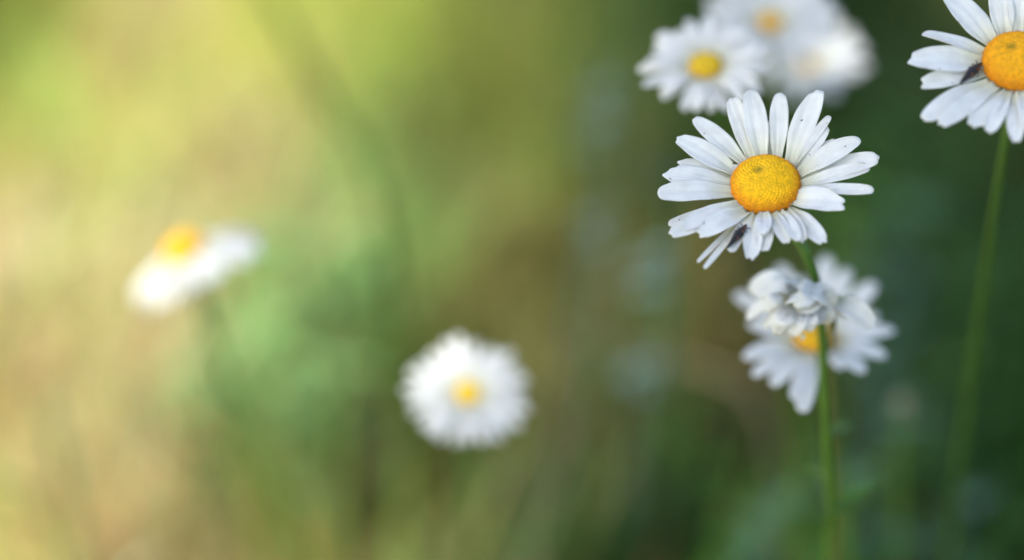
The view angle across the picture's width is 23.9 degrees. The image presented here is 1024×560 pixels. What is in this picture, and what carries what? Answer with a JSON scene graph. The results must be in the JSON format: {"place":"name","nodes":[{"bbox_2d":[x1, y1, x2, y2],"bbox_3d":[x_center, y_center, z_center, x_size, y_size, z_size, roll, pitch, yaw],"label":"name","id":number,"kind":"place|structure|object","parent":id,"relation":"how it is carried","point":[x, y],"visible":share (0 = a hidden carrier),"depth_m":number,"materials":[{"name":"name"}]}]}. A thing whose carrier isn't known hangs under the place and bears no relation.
{"place":"outdoors","nodes":[
{"label":"outdoors","id":0,"kind":"place"},
{"bbox_2d":[0,52,789,559],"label":"tall grass","id":1,"kind":"structure","parent":0,"point":[340,510],"depth_m":1.18,"materials":[{"name":"plant"}]},
{"bbox_2d":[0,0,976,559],"bbox_3d":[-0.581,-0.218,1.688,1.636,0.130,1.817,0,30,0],"label":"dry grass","id":2,"kind":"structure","parent":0,"point":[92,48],"depth_m":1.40,"materials":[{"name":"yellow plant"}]},
{"bbox_2d":[0,0,1023,559],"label":"ground","id":3,"kind":"structure","parent":0,"point":[192,492],"depth_m":1.52,"materials":[{"name":"green plant"}]},
{"bbox_2d":[0,477,61,559],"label":"grass stalk","id":4,"kind":"object","parent":3,"relation":"on","point":[31,496],"depth_m":0.95,"materials":[{"name":"beige plant"}]},
{"bbox_2d":[29,375,85,559],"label":"grass stalk","id":5,"kind":"object","parent":3,"relation":"on","point":[65,479],"depth_m":1.05,"materials":[{"name":"beige plant"}]},
{"bbox_2d":[147,358,283,505],"bbox_3d":[-0.147,0.075,1.198,0.058,0.111,0.061,-25,39,-37],"label":"leafy weed","id":6,"kind":"object","parent":3,"relation":"on","point":[199,373],"visible":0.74,"depth_m":1.18,"materials":[{"name":"green plant"}]},
{"bbox_2d":[133,230,307,559],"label":"daisy","id":7,"kind":"object","parent":3,"relation":"on","point":[188,264],"visible":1,"depth_m":0.79,"materials":[{"name":"white plant"}]},
{"bbox_2d":[196,319,316,468],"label":"leafy weed","id":8,"kind":"object","parent":3,"relation":"on","point":[260,331],"visible":0.55,"depth_m":1.21,"materials":[{"name":"green plant"}]},
{"bbox_2d":[233,223,348,432],"bbox_3d":[-0.113,0.029,1.244,0.064,0.146,0.062,0,30,0],"label":"leafy weed","id":9,"kind":"object","parent":3,"relation":"on","point":[275,311],"visible":0.6,"depth_m":1.24,"materials":[{"name":"green plant"}]},
{"bbox_2d":[254,375,349,551],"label":"leafy weed","id":10,"kind":"object","parent":3,"relation":"on","point":[309,448],"visible":0.66,"depth_m":1.16,"materials":[{"name":"green plant"}]},
{"bbox_2d":[265,284,358,401],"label":"leafy weed","id":11,"kind":"object","parent":3,"relation":"on","point":[314,295],"visible":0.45,"depth_m":1.26,"materials":[{"name":"green plant"}]},
{"bbox_2d":[284,348,387,489],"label":"leafy weed","id":12,"kind":"object","parent":3,"relation":"on","point":[350,415],"visible":0.59,"depth_m":1.18,"materials":[{"name":"green plant"}]},
{"bbox_2d":[268,0,422,558],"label":"grass stalk","id":13,"kind":"object","parent":3,"relation":"on","point":[337,114],"depth_m":1.06,"materials":[{"name":"green plant"}]},
{"bbox_2d":[299,237,412,396],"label":"leafy weed","id":14,"kind":"object","parent":3,"relation":"on","point":[349,276],"visible":0.66,"depth_m":1.28,"materials":[{"name":"green plant"}]},
{"bbox_2d":[437,436,582,554],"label":"leafy weed","id":15,"kind":"object","parent":3,"relation":"on","point":[506,456],"visible":0.48,"depth_m":1.17,"materials":[{"name":"green plant"}]},
{"bbox_2d":[474,504,611,559],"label":"leafy weed","id":16,"kind":"object","parent":3,"relation":"on","point":[553,540],"visible":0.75,"depth_m":1.13,"materials":[{"name":"green plant"}]},
{"bbox_2d":[500,457,643,528],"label":"leafy weed","id":17,"kind":"object","parent":3,"relation":"on","point":[581,481],"visible":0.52,"depth_m":1.16,"materials":[{"name":"green plant"}]},
{"bbox_2d":[560,195,615,515],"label":"leafy weed","id":18,"kind":"object","parent":3,"relation":"on","point":[596,240],"visible":0.92,"depth_m":1.08,"materials":[{"name":"green plant"}]},
{"bbox_2d":[574,65,621,508],"bbox_3d":[0.040,0.012,1.155,0.020,0.265,0.036,0,30,0],"label":"leafy weed","id":19,"kind":"object","parent":3,"relation":"on","point":[605,87],"visible":0.94,"depth_m":1.13,"materials":[{"name":"green plant"}]},
{"bbox_2d":[558,502,658,559],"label":"leafy weed","id":20,"kind":"object","parent":3,"relation":"on","point":[617,546],"visible":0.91,"depth_m":1.12,"materials":[{"name":"green plant"}]},
{"bbox_2d":[617,355,661,530],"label":"leafy weed","id":21,"kind":"object","parent":3,"relation":"on","point":[644,386],"visible":1,"depth_m":1.05,"materials":[{"name":"green plant"}]},
{"bbox_2d":[624,143,666,480],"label":"leafy weed","id":22,"kind":"object","parent":3,"relation":"on","point":[655,171],"visible":0.82,"depth_m":1.16,"materials":[{"name":"green plant"}]},
{"bbox_2d":[624,239,671,559],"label":"leafy weed","id":23,"kind":"object","parent":3,"relation":"on","point":[654,284],"visible":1,"depth_m":1.04,"materials":[{"name":"green plant"}]},
{"bbox_2d":[584,292,716,414],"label":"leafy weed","id":24,"kind":"object","parent":3,"relation":"on","point":[677,303],"visible":0.22,"depth_m":1.24,"materials":[{"name":"green plant"}]},
{"bbox_2d":[657,201,675,559],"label":"grass stalk","id":25,"kind":"object","parent":3,"relation":"on","point":[668,377],"depth_m":1.06,"materials":[{"name":"green plant"}]},
{"bbox_2d":[607,382,733,529],"bbox_3d":[0.073,0.096,1.158,0.062,0.116,0.059,0,30,0],"label":"leafy weed","id":26,"kind":"object","parent":3,"relation":"on","point":[651,447],"visible":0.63,"depth_m":1.14,"materials":[{"name":"green plant"}]},
{"bbox_2d":[559,334,788,558],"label":"grass stalk","id":27,"kind":"object","parent":3,"relation":"on","point":[756,401],"depth_m":1.06,"materials":[{"name":"green plant"}]},
{"bbox_2d":[640,456,748,559],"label":"leafy weed","id":28,"kind":"object","parent":3,"relation":"on","point":[708,468],"visible":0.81,"depth_m":1.12,"materials":[{"name":"green plant"}]},
{"bbox_2d":[701,523,788,559],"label":"leafy weed","id":29,"kind":"object","parent":3,"relation":"on","point":[722,548],"visible":0.7,"depth_m":1.07,"materials":[{"name":"green plant"}]},
{"bbox_2d":[657,90,881,559],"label":"daisy","id":30,"kind":"object","parent":3,"relation":"on","point":[764,184],"visible":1,"depth_m":0.60,"materials":[{"name":"white plant"}]},
{"bbox_2d":[727,223,750,247],"bbox_3d":[0.055,-0.011,0.588,0.006,0.003,0.008,0,30,0],"label":"larva","id":31,"kind":"object","parent":30,"relation":"on","point":[738,234],"visible":1,"depth_m":0.59},
{"bbox_2d":[716,454,824,559],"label":"leafy weed","id":32,"kind":"object","parent":3,"relation":"on","point":[769,485],"visible":0.52,"depth_m":1.10,"materials":[{"name":"green plant"}]},
{"bbox_2d":[706,0,839,523],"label":"daisy","id":33,"kind":"object","parent":3,"relation":"on","point":[779,26],"visible":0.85,"depth_m":0.74,"materials":[{"name":"white plant"}]},
{"bbox_2d":[734,488,825,559],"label":"leafy weed","id":34,"kind":"object","parent":3,"relation":"on","point":[757,542],"visible":0.89,"depth_m":0.98,"materials":[{"name":"green plant"}]},
{"bbox_2d":[746,269,876,559],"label":"daisy","id":35,"kind":"object","parent":3,"relation":"on","point":[806,305],"visible":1,"depth_m":0.63,"materials":[{"name":"white plant"}]},
{"bbox_2d":[756,17,869,432],"bbox_3d":[0.119,0.072,0.922,0.040,0.394,0.118,17,34,27],"label":"daisy","id":36,"kind":"object","parent":3,"relation":"on","point":[830,62],"visible":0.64,"depth_m":0.80,"materials":[{"name":"white plant"}]},
{"bbox_2d":[733,255,895,559],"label":"daisy","id":37,"kind":"object","parent":3,"relation":"on","point":[783,360],"visible":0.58,"depth_m":0.68,"materials":[{"name":"white plant"}]},
{"bbox_2d":[793,536,875,558],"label":"leafy weed","id":38,"kind":"object","parent":3,"relation":"on","point":[860,542],"visible":0.26,"depth_m":0.99,"materials":[{"name":"green plant"}]},
{"bbox_2d":[784,482,894,559],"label":"leafy weed","id":39,"kind":"object","parent":3,"relation":"on","point":[813,533],"visible":0.52,"depth_m":0.94,"materials":[{"name":"green plant"}]},
{"bbox_2d":[818,103,912,295],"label":"leafy weed","id":40,"kind":"object","parent":3,"relation":"on","point":[874,220],"visible":0.65,"depth_m":1.32,"materials":[{"name":"green plant"}]},
{"bbox_2d":[838,446,896,558],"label":"grass stalk","id":41,"kind":"object","parent":3,"relation":"on","point":[865,474],"depth_m":0.91,"materials":[{"name":"green plant"}]},
{"bbox_2d":[817,323,943,515],"bbox_3d":[0.181,0.081,1.159,0.058,0.142,0.063,-9,31,-15],"label":"leafy weed","id":42,"kind":"object","parent":3,"relation":"on","point":[879,377],"visible":0.52,"depth_m":1.13,"materials":[{"name":"green plant"}]},
{"bbox_2d":[837,403,935,559],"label":"leafy weed","id":43,"kind":"object","parent":3,"relation":"on","point":[854,471],"visible":0.59,"depth_m":0.95,"materials":[{"name":"green plant"}]},
{"bbox_2d":[849,47,939,268],"bbox_3d":[0.206,-0.057,1.366,0.066,0.173,0.059,15,33,25],"label":"leafy weed","id":44,"kind":"object","parent":3,"relation":"on","point":[893,94],"visible":0.62,"depth_m":1.35,"materials":[{"name":"green plant"}]},
{"bbox_2d":[849,196,954,416],"bbox_3d":[0.195,0.023,1.240,0.063,0.160,0.061,0,30,0],"label":"leafy weed","id":45,"kind":"object","parent":3,"relation":"on","point":[911,205],"visible":0.61,"depth_m":1.21,"materials":[{"name":"green plant"}]},
{"bbox_2d":[892,393,915,559],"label":"flower bud","id":46,"kind":"object","parent":3,"relation":"on","point":[903,405],"visible":1,"depth_m":0.84,"materials":[{"name":"green plant"}]},
{"bbox_2d":[861,405,1010,559],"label":"leafy weed","id":47,"kind":"object","parent":3,"relation":"on","point":[946,443],"visible":0.72,"depth_m":1.11,"materials":[{"name":"green plant"}]},
{"bbox_2d":[891,354,1008,511],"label":"leafy weed","id":48,"kind":"object","parent":3,"relation":"on","point":[934,383],"visible":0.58,"depth_m":1.14,"materials":[{"name":"green plant"}]},
{"bbox_2d":[931,488,997,559],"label":"leafy weed","id":49,"kind":"object","parent":3,"relation":"on","point":[971,499],"visible":0.64,"depth_m":0.99,"materials":[{"name":"green plant"}]},
{"bbox_2d":[908,0,1023,559],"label":"daisy","id":50,"kind":"object","parent":3,"relation":"on","point":[992,100],"visible":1,"depth_m":0.59,"materials":[{"name":"white plant"}]},
{"bbox_2d":[960,61,983,83],"bbox_3d":[0.112,-0.050,0.587,0.008,0.003,0.010,0,30,0],"label":"larva","id":51,"kind":"object","parent":50,"relation":"on","point":[972,71],"visible":1,"depth_m":0.59},
{"bbox_2d":[913,199,1023,484],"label":"leafy weed","id":52,"kind":"object","parent":3,"relation":"on","point":[968,316],"visible":0.63,"depth_m":1.18,"materials":[{"name":"green plant"}]},
{"bbox_2d":[0,404,1023,559],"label":"grass","id":53,"kind":"structure","parent":0,"point":[369,540],"depth_m":1.10,"materials":[{"name":"green plant"}]},
{"bbox_2d":[402,335,529,559],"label":"daisy","id":54,"kind":"object","parent":53,"relation":"on","point":[465,394],"visible":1,"depth_m":0.74,"materials":[{"name":"white plant"}]},
{"bbox_2d":[638,15,802,559],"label":"daisy","id":55,"kind":"object","parent":53,"relation":"on","point":[706,62],"visible":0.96,"depth_m":0.67,"materials":[{"name":"white plant"}]},
{"bbox_2d":[503,97,1023,559],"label":"tall grass","id":56,"kind":"structure","parent":0,"point":[1010,364],"depth_m":1.20,"materials":[{"name":"green plant"}]}
]}

